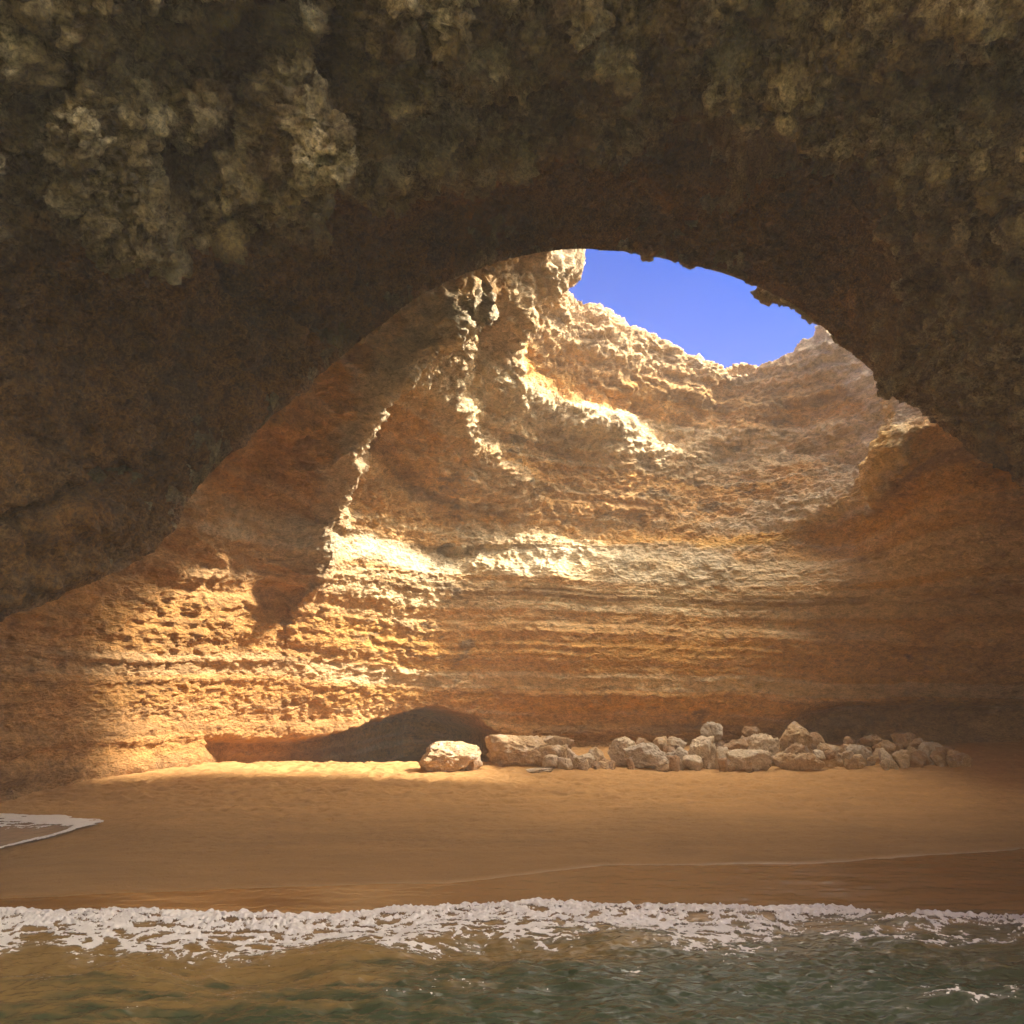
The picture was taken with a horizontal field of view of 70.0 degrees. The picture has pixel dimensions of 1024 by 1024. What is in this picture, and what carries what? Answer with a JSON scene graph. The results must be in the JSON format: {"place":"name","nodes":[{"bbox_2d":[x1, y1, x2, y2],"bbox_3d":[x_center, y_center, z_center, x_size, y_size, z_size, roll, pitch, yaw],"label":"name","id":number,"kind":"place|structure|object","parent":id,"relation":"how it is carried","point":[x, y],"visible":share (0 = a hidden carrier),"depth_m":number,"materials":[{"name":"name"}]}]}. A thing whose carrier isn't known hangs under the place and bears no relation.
{"place":"outdoors","nodes":[
{"label":"outdoors","id":0,"kind":"place"},
{"bbox_2d":[0,816,94,848],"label":"shallow water","id":1,"kind":"structure","parent":0,"point":[12,833],"depth_m":15.32,"materials":[{"name":"beige liquid"}]},
{"bbox_2d":[0,813,103,847],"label":"sea foam","id":2,"kind":"object","parent":1,"relation":"on","point":[64,820],"visible":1,"depth_m":15.98,"materials":[{"name":"white"}]},
{"bbox_2d":[0,0,1023,621],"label":"cave arch","id":3,"kind":"structure","parent":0,"point":[228,228],"depth_m":11.34,"materials":[{"name":"brown stone"}]},
{"bbox_2d":[0,249,1023,801],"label":"cave wall","id":4,"kind":"structure","parent":0,"point":[526,495],"depth_m":29.61,"materials":[{"name":"stone"}]},
{"bbox_2d":[0,741,1023,910],"bbox_3d":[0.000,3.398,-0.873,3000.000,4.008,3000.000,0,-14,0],"label":"sand","id":5,"kind":"structure","parent":0,"point":[297,835],"depth_m":14.37,"materials":[{"name":"beige sand"}]},
{"bbox_2d":[418,741,481,772],"bbox_3d":[-1.902,7.556,22.425,1.933,1.024,1.402,0,-14,0],"label":"boulder","id":6,"kind":"object","parent":5,"relation":"on","point":[446,756],"visible":0.93,"depth_m":21.97,"materials":[{"name":"beige stone"}]},
{"bbox_2d":[464,757,482,770],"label":"boulder","id":7,"kind":"object","parent":5,"relation":"on","point":[475,765],"visible":0.47,"depth_m":22.58,"materials":[{"name":"beige stone"}]},
{"bbox_2d":[485,734,548,766],"bbox_3d":[0.231,7.889,24.095,2.287,1.106,1.634,0,-14,0],"label":"boulder","id":8,"kind":"object","parent":5,"relation":"on","point":[505,750],"visible":0.7,"depth_m":23.55,"materials":[{"name":"beige stone"}]},
{"bbox_2d":[526,768,553,772],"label":"boulder","id":9,"kind":"object","parent":5,"relation":"on","point":[534,770],"visible":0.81,"depth_m":22.02,"materials":[{"name":"beige stone"}]},
{"bbox_2d":[542,754,557,767],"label":"boulder","id":10,"kind":"object","parent":5,"relation":"on","point":[549,760],"visible":0.77,"depth_m":22.66,"materials":[{"name":"beige stone"}]},
{"bbox_2d":[537,744,567,767],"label":"boulder","id":11,"kind":"object","parent":5,"relation":"on","point":[559,750],"visible":0.51,"depth_m":23.28,"materials":[{"name":"beige stone"}]},
{"bbox_2d":[540,735,573,748],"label":"boulder","id":12,"kind":"object","parent":5,"relation":"on","point":[554,740],"visible":0.36,"depth_m":24.24,"materials":[{"name":"beige stone"}]},
{"bbox_2d":[557,757,572,769],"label":"boulder","id":13,"kind":"object","parent":5,"relation":"on","point":[564,763],"visible":0.91,"depth_m":22.64,"materials":[{"name":"beige stone"}]},
{"bbox_2d":[567,748,577,761],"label":"boulder","id":14,"kind":"object","parent":5,"relation":"on","point":[571,755],"visible":0.41,"depth_m":23.79,"materials":[{"name":"beige stone"}]},
{"bbox_2d":[572,753,594,769],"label":"boulder","id":15,"kind":"object","parent":5,"relation":"on","point":[577,762],"visible":0.71,"depth_m":22.91,"materials":[{"name":"beige stone"}]},
{"bbox_2d":[581,759,588,770],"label":"boulder","id":16,"kind":"object","parent":5,"relation":"on","point":[584,765],"visible":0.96,"depth_m":22.21,"materials":[{"name":"beige stone"}]},
{"bbox_2d":[591,761,597,769],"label":"boulder","id":17,"kind":"object","parent":5,"relation":"on","point":[594,764],"visible":0.84,"depth_m":22.70,"materials":[{"name":"beige stone"}]},
{"bbox_2d":[588,747,605,761],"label":"boulder","id":18,"kind":"object","parent":5,"relation":"on","point":[597,753],"visible":0.54,"depth_m":23.47,"materials":[{"name":"beige stone"}]},
{"bbox_2d":[595,760,608,769],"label":"boulder","id":19,"kind":"object","parent":5,"relation":"on","point":[602,765],"visible":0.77,"depth_m":22.52,"materials":[{"name":"beige stone"}]},
{"bbox_2d":[608,760,615,769],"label":"boulder","id":20,"kind":"object","parent":5,"relation":"on","point":[612,764],"visible":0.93,"depth_m":22.67,"materials":[{"name":"beige stone"}]},
{"bbox_2d":[607,736,635,765],"bbox_3d":[3.615,7.765,23.548,0.844,1.048,0.878,-7,-16,26],"label":"boulder","id":21,"kind":"object","parent":5,"relation":"on","point":[617,755],"visible":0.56,"depth_m":23.28,"materials":[{"name":"beige stone"}]},
{"bbox_2d":[627,758,634,769],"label":"boulder","id":22,"kind":"object","parent":5,"relation":"on","point":[630,765],"visible":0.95,"depth_m":22.34,"materials":[{"name":"brown stone"}]},
{"bbox_2d":[635,737,649,744],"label":"boulder","id":23,"kind":"object","parent":5,"relation":"on","point":[640,740],"visible":0.17,"depth_m":24.80,"materials":[{"name":"beige stone"}]},
{"bbox_2d":[623,742,668,768],"bbox_3d":[4.278,7.714,22.991,1.432,0.905,0.910,-6,-16,24],"label":"boulder","id":24,"kind":"object","parent":5,"relation":"on","point":[645,755],"visible":0.82,"depth_m":22.72,"materials":[{"name":"beige stone"}]},
{"bbox_2d":[655,759,666,768],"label":"boulder","id":25,"kind":"object","parent":5,"relation":"on","point":[659,764],"visible":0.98,"depth_m":22.48,"materials":[{"name":"beige stone"}]},
{"bbox_2d":[655,762,670,771],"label":"boulder","id":26,"kind":"object","parent":5,"relation":"on","point":[665,768],"visible":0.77,"depth_m":22.44,"materials":[{"name":"beige stone"}]},
{"bbox_2d":[663,745,674,752],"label":"boulder","id":27,"kind":"object","parent":5,"relation":"on","point":[669,748],"visible":0.27,"depth_m":23.74,"materials":[{"name":"beige stone"}]},
{"bbox_2d":[669,755,679,771],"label":"boulder","id":28,"kind":"object","parent":5,"relation":"on","point":[674,762],"visible":0.98,"depth_m":22.22,"materials":[{"name":"beige stone"}]},
{"bbox_2d":[666,747,687,767],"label":"boulder","id":29,"kind":"object","parent":5,"relation":"on","point":[680,752],"visible":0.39,"depth_m":22.89,"materials":[{"name":"beige stone"}]},
{"bbox_2d":[679,759,684,769],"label":"boulder","id":30,"kind":"object","parent":5,"relation":"on","point":[682,766],"visible":0.54,"depth_m":22.55,"materials":[{"name":"brown stone"}]},
{"bbox_2d":[682,755,702,770],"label":"boulder","id":31,"kind":"object","parent":5,"relation":"on","point":[693,762],"visible":0.94,"depth_m":22.48,"materials":[{"name":"beige stone"}]},
{"bbox_2d":[688,735,715,768],"bbox_3d":[6.062,7.661,23.137,0.846,1.109,0.957,-9,-17,30],"label":"boulder","id":32,"kind":"object","parent":5,"relation":"on","point":[703,747],"visible":0.66,"depth_m":22.92,"materials":[{"name":"beige stone"}]},
{"bbox_2d":[706,758,714,768],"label":"boulder","id":33,"kind":"object","parent":5,"relation":"on","point":[710,765],"visible":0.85,"depth_m":22.76,"materials":[{"name":"beige stone"}]},
{"bbox_2d":[715,741,724,749],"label":"boulder","id":34,"kind":"object","parent":5,"relation":"on","point":[720,744],"visible":0.15,"depth_m":24.71,"materials":[{"name":"beige stone"}]},
{"bbox_2d":[700,721,722,742],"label":"boulder","id":35,"kind":"object","parent":34,"relation":"on","point":[711,728],"visible":0.83,"depth_m":24.73,"materials":[{"name":"beige stone"}]},
{"bbox_2d":[714,747,728,768],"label":"boulder","id":36,"kind":"object","parent":5,"relation":"on","point":[720,752],"visible":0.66,"depth_m":22.80,"materials":[{"name":"beige stone"}]},
{"bbox_2d":[718,757,727,771],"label":"boulder","id":37,"kind":"object","parent":5,"relation":"on","point":[723,764],"visible":0.95,"depth_m":22.22,"materials":[{"name":"brown stone"}]},
{"bbox_2d":[727,759,736,771],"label":"boulder","id":38,"kind":"object","parent":5,"relation":"on","point":[731,767],"visible":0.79,"depth_m":22.51,"materials":[{"name":"stone"}]},
{"bbox_2d":[741,736,749,749],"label":"boulder","id":39,"kind":"object","parent":5,"relation":"on","point":[746,738],"visible":0.1,"depth_m":24.79,"materials":[{"name":"beige stone"}]},
{"bbox_2d":[743,763,752,772],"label":"boulder","id":40,"kind":"object","parent":5,"relation":"on","point":[750,770],"visible":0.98,"depth_m":22.41,"materials":[{"name":"brown stone"}]},
{"bbox_2d":[726,749,771,770],"bbox_3d":[7.366,7.763,22.785,1.424,0.718,0.889,0,-14,0],"label":"boulder","id":41,"kind":"object","parent":5,"relation":"on","point":[741,758],"visible":0.8,"depth_m":22.50,"materials":[{"name":"beige stone"}]},
{"bbox_2d":[752,766,761,771],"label":"boulder","id":42,"kind":"object","parent":5,"relation":"on","point":[758,768],"visible":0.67,"depth_m":22.46,"materials":[{"name":"brown stone"}]},
{"bbox_2d":[747,733,779,766],"bbox_3d":[8.181,7.771,23.740,0.802,1.120,0.885,10,-18,-34],"label":"boulder","id":43,"kind":"object","parent":5,"relation":"on","point":[765,742],"visible":0.59,"depth_m":23.57,"materials":[{"name":"beige stone"}]},
{"bbox_2d":[771,753,798,769],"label":"boulder","id":44,"kind":"object","parent":5,"relation":"on","point":[785,761],"visible":0.9,"depth_m":22.55,"materials":[{"name":"beige stone"}]},
{"bbox_2d":[783,743,810,754],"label":"boulder","id":45,"kind":"object","parent":5,"relation":"on","point":[796,748],"visible":0.34,"depth_m":23.54,"materials":[{"name":"beige stone"}]},
{"bbox_2d":[793,753,825,769],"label":"boulder","id":46,"kind":"object","parent":5,"relation":"on","point":[801,761],"visible":0.74,"depth_m":22.49,"materials":[{"name":"beige stone"}]},
{"bbox_2d":[806,753,815,760],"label":"boulder","id":47,"kind":"object","parent":46,"relation":"on","point":[810,756],"visible":1,"depth_m":22.38,"materials":[{"name":"brown stone"}]},
{"bbox_2d":[813,749,825,758],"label":"boulder","id":48,"kind":"object","parent":46,"relation":"on","point":[819,754],"visible":0.87,"depth_m":22.76,"materials":[{"name":"beige stone"}]},
{"bbox_2d":[824,749,835,759],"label":"boulder","id":49,"kind":"object","parent":5,"relation":"on","point":[830,754],"visible":1,"depth_m":22.70,"materials":[{"name":"brown stone"}]},
{"bbox_2d":[817,742,844,767],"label":"boulder","id":50,"kind":"object","parent":5,"relation":"on","point":[837,761],"visible":0.56,"depth_m":23.21,"materials":[{"name":"beige stone"}]},
{"bbox_2d":[841,744,847,750],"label":"boulder","id":51,"kind":"object","parent":5,"relation":"on","point":[843,746],"visible":0.13,"depth_m":24.70,"materials":[{"name":"beige stone"}]},
{"bbox_2d":[844,754,866,769],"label":"boulder","id":52,"kind":"object","parent":5,"relation":"on","point":[856,761],"visible":0.86,"depth_m":22.50,"materials":[{"name":"beige stone"}]},
{"bbox_2d":[842,750,853,758],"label":"boulder","id":53,"kind":"object","parent":52,"relation":"on","point":[848,754],"visible":1,"depth_m":22.49,"materials":[{"name":"beige stone"}]},
{"bbox_2d":[846,744,875,765],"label":"boulder","id":54,"kind":"object","parent":5,"relation":"on","point":[866,753],"visible":0.48,"depth_m":23.41,"materials":[{"name":"beige stone"}]},
{"bbox_2d":[867,756,876,760],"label":"boulder","id":55,"kind":"object","parent":5,"relation":"on","point":[871,758],"visible":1,"depth_m":22.32,"materials":[{"name":"brown stone"}]},
{"bbox_2d":[872,748,885,763],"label":"boulder","id":56,"kind":"object","parent":5,"relation":"on","point":[875,753],"visible":0.27,"depth_m":23.75,"materials":[{"name":"brown stone"}]},
{"bbox_2d":[879,760,889,769],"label":"boulder","id":57,"kind":"object","parent":5,"relation":"on","point":[884,765],"visible":1,"depth_m":22.42,"materials":[{"name":"brown stone"}]},
{"bbox_2d":[878,748,894,766],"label":"boulder","id":58,"kind":"object","parent":5,"relation":"on","point":[883,754],"visible":0.58,"depth_m":22.83,"materials":[{"name":"beige stone"}]},
{"bbox_2d":[890,760,898,769],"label":"boulder","id":59,"kind":"object","parent":5,"relation":"on","point":[893,765],"visible":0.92,"depth_m":22.41,"materials":[{"name":"brown stone"}]},
{"bbox_2d":[895,744,903,761],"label":"boulder","id":60,"kind":"object","parent":5,"relation":"on","point":[899,747],"visible":0.15,"depth_m":24.30,"materials":[{"name":"brown stone"}]},
{"bbox_2d":[891,749,910,768],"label":"boulder","id":61,"kind":"object","parent":5,"relation":"on","point":[901,761],"visible":0.93,"depth_m":22.78,"materials":[{"name":"beige stone"}]},
{"bbox_2d":[907,746,916,752],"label":"boulder","id":62,"kind":"object","parent":5,"relation":"on","point":[911,749],"visible":0.21,"depth_m":24.20,"materials":[{"name":"brown stone"}]},
{"bbox_2d":[909,738,922,749],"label":"boulder","id":63,"kind":"object","parent":5,"relation":"on","point":[915,743],"visible":0.62,"depth_m":24.32,"materials":[{"name":"brown stone"}]},
{"bbox_2d":[909,752,925,767],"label":"boulder","id":64,"kind":"object","parent":5,"relation":"on","point":[917,760],"visible":0.77,"depth_m":23.07,"materials":[{"name":"brown stone"}]},
{"bbox_2d":[914,750,931,765],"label":"boulder","id":65,"kind":"object","parent":5,"relation":"on","point":[924,755],"visible":0.34,"depth_m":23.60,"materials":[{"name":"brown stone"}]},
{"bbox_2d":[917,741,942,764],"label":"boulder","id":66,"kind":"object","parent":65,"relation":"on","point":[927,748],"visible":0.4,"depth_m":23.84,"materials":[{"name":"stone"}]},
{"bbox_2d":[929,751,946,766],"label":"boulder","id":67,"kind":"object","parent":5,"relation":"on","point":[941,763],"visible":0.88,"depth_m":23.42,"materials":[{"name":"brown stone"}]},
{"bbox_2d":[934,755,942,760],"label":"boulder","id":68,"kind":"object","parent":5,"relation":"on","point":[937,757],"visible":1,"depth_m":22.33,"materials":[{"name":"brown stone"}]},
{"bbox_2d":[948,755,961,760],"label":"boulder","id":69,"kind":"object","parent":5,"relation":"on","point":[954,757],"visible":1,"depth_m":22.51,"materials":[{"name":"brown stone"}]},
{"bbox_2d":[946,750,972,767],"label":"boulder","id":70,"kind":"object","parent":5,"relation":"on","point":[966,759],"visible":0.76,"depth_m":23.22,"materials":[{"name":"brown stone"}]},
{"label":"boulder","id":71,"kind":"object","parent":5,"relation":"on","visible":0},
{"bbox_2d":[653,736,666,750],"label":"boulder","id":72,"kind":"object","parent":71,"relation":"on","point":[660,742],"visible":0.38,"depth_m":24.46,"materials":[{"name":"beige stone"}]},
{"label":"boulder","id":73,"kind":"object","parent":5,"relation":"on","visible":0},
{"bbox_2d":[666,736,686,749],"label":"boulder","id":74,"kind":"object","parent":73,"relation":"on","point":[672,741],"visible":0.77,"depth_m":23.88,"materials":[{"name":"beige stone"}]},
{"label":"boulder","id":75,"kind":"object","parent":5,"relation":"on","visible":0},
{"bbox_2d":[724,739,748,749],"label":"boulder","id":76,"kind":"object","parent":75,"relation":"on","point":[737,744],"visible":0.61,"depth_m":23.84,"materials":[{"name":"beige stone"}]},
{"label":"boulder","id":77,"kind":"object","parent":5,"relation":"on","visible":0},
{"bbox_2d":[741,726,759,736],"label":"boulder","id":78,"kind":"object","parent":77,"relation":"on","point":[746,731],"visible":0.63,"depth_m":24.97,"materials":[{"name":"beige stone"}]},
{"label":"boulder","id":79,"kind":"object","parent":5,"relation":"on","visible":0},
{"bbox_2d":[779,721,812,750],"bbox_3d":[9.419,7.554,24.491,1.229,1.047,1.020,0,-14,0],"label":"boulder","id":80,"kind":"object","parent":79,"relation":"on","point":[795,732],"visible":0.77,"depth_m":24.10,"materials":[{"name":"beige stone"}]},
{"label":"boulder","id":81,"kind":"object","parent":5,"relation":"on","visible":0},
{"bbox_2d":[810,732,826,749],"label":"boulder","id":82,"kind":"object","parent":81,"relation":"on","point":[817,737],"visible":0.26,"depth_m":24.45,"materials":[{"name":"beige stone"}]},
{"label":"boulder","id":83,"kind":"object","parent":5,"relation":"on","visible":0},
{"bbox_2d":[843,736,855,744],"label":"boulder","id":84,"kind":"object","parent":83,"relation":"on","point":[848,740],"visible":0.59,"depth_m":24.90,"materials":[{"name":"beige stone"}]},
{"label":"boulder","id":85,"kind":"object","parent":5,"relation":"on","visible":0},
{"bbox_2d":[858,734,882,750],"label":"boulder","id":86,"kind":"object","parent":85,"relation":"on","point":[871,741],"visible":0.7,"depth_m":24.42,"materials":[{"name":"brown stone"}]},
{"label":"boulder","id":87,"kind":"object","parent":5,"relation":"on","visible":0},
{"bbox_2d":[872,740,895,751],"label":"boulder","id":88,"kind":"object","parent":87,"relation":"on","point":[887,745],"visible":0.77,"depth_m":23.91,"materials":[{"name":"beige stone"}]},
{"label":"boulder","id":89,"kind":"object","parent":5,"relation":"on","visible":0},
{"bbox_2d":[891,732,917,748],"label":"boulder","id":90,"kind":"object","parent":89,"relation":"on","point":[905,739],"visible":0.81,"depth_m":24.56,"materials":[{"name":"brown stone"}]},
{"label":"boulder","id":91,"kind":"object","parent":5,"relation":"on","visible":0},
{"bbox_2d":[935,746,954,755],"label":"boulder","id":92,"kind":"object","parent":91,"relation":"on","point":[943,749],"visible":0.65,"depth_m":23.66,"materials":[{"name":"brown stone"}]},
{"bbox_2d":[0,904,1023,1023],"bbox_3d":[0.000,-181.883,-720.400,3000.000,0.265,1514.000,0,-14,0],"label":"water","id":93,"kind":"structure","parent":0,"point":[587,977],"depth_m":8.09,"materials":[{"name":"liquid"}]},
{"bbox_2d":[0,897,1023,1007],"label":"sea foam","id":94,"kind":"object","parent":93,"relation":"on","point":[295,925],"visible":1,"depth_m":9.92,"materials":[{"name":"white"}]},
{"bbox_2d":[569,249,816,368],"label":"sky","id":95,"kind":"structure","parent":0,"point":[714,315],"materials":[{"name":"blue"}]}
]}

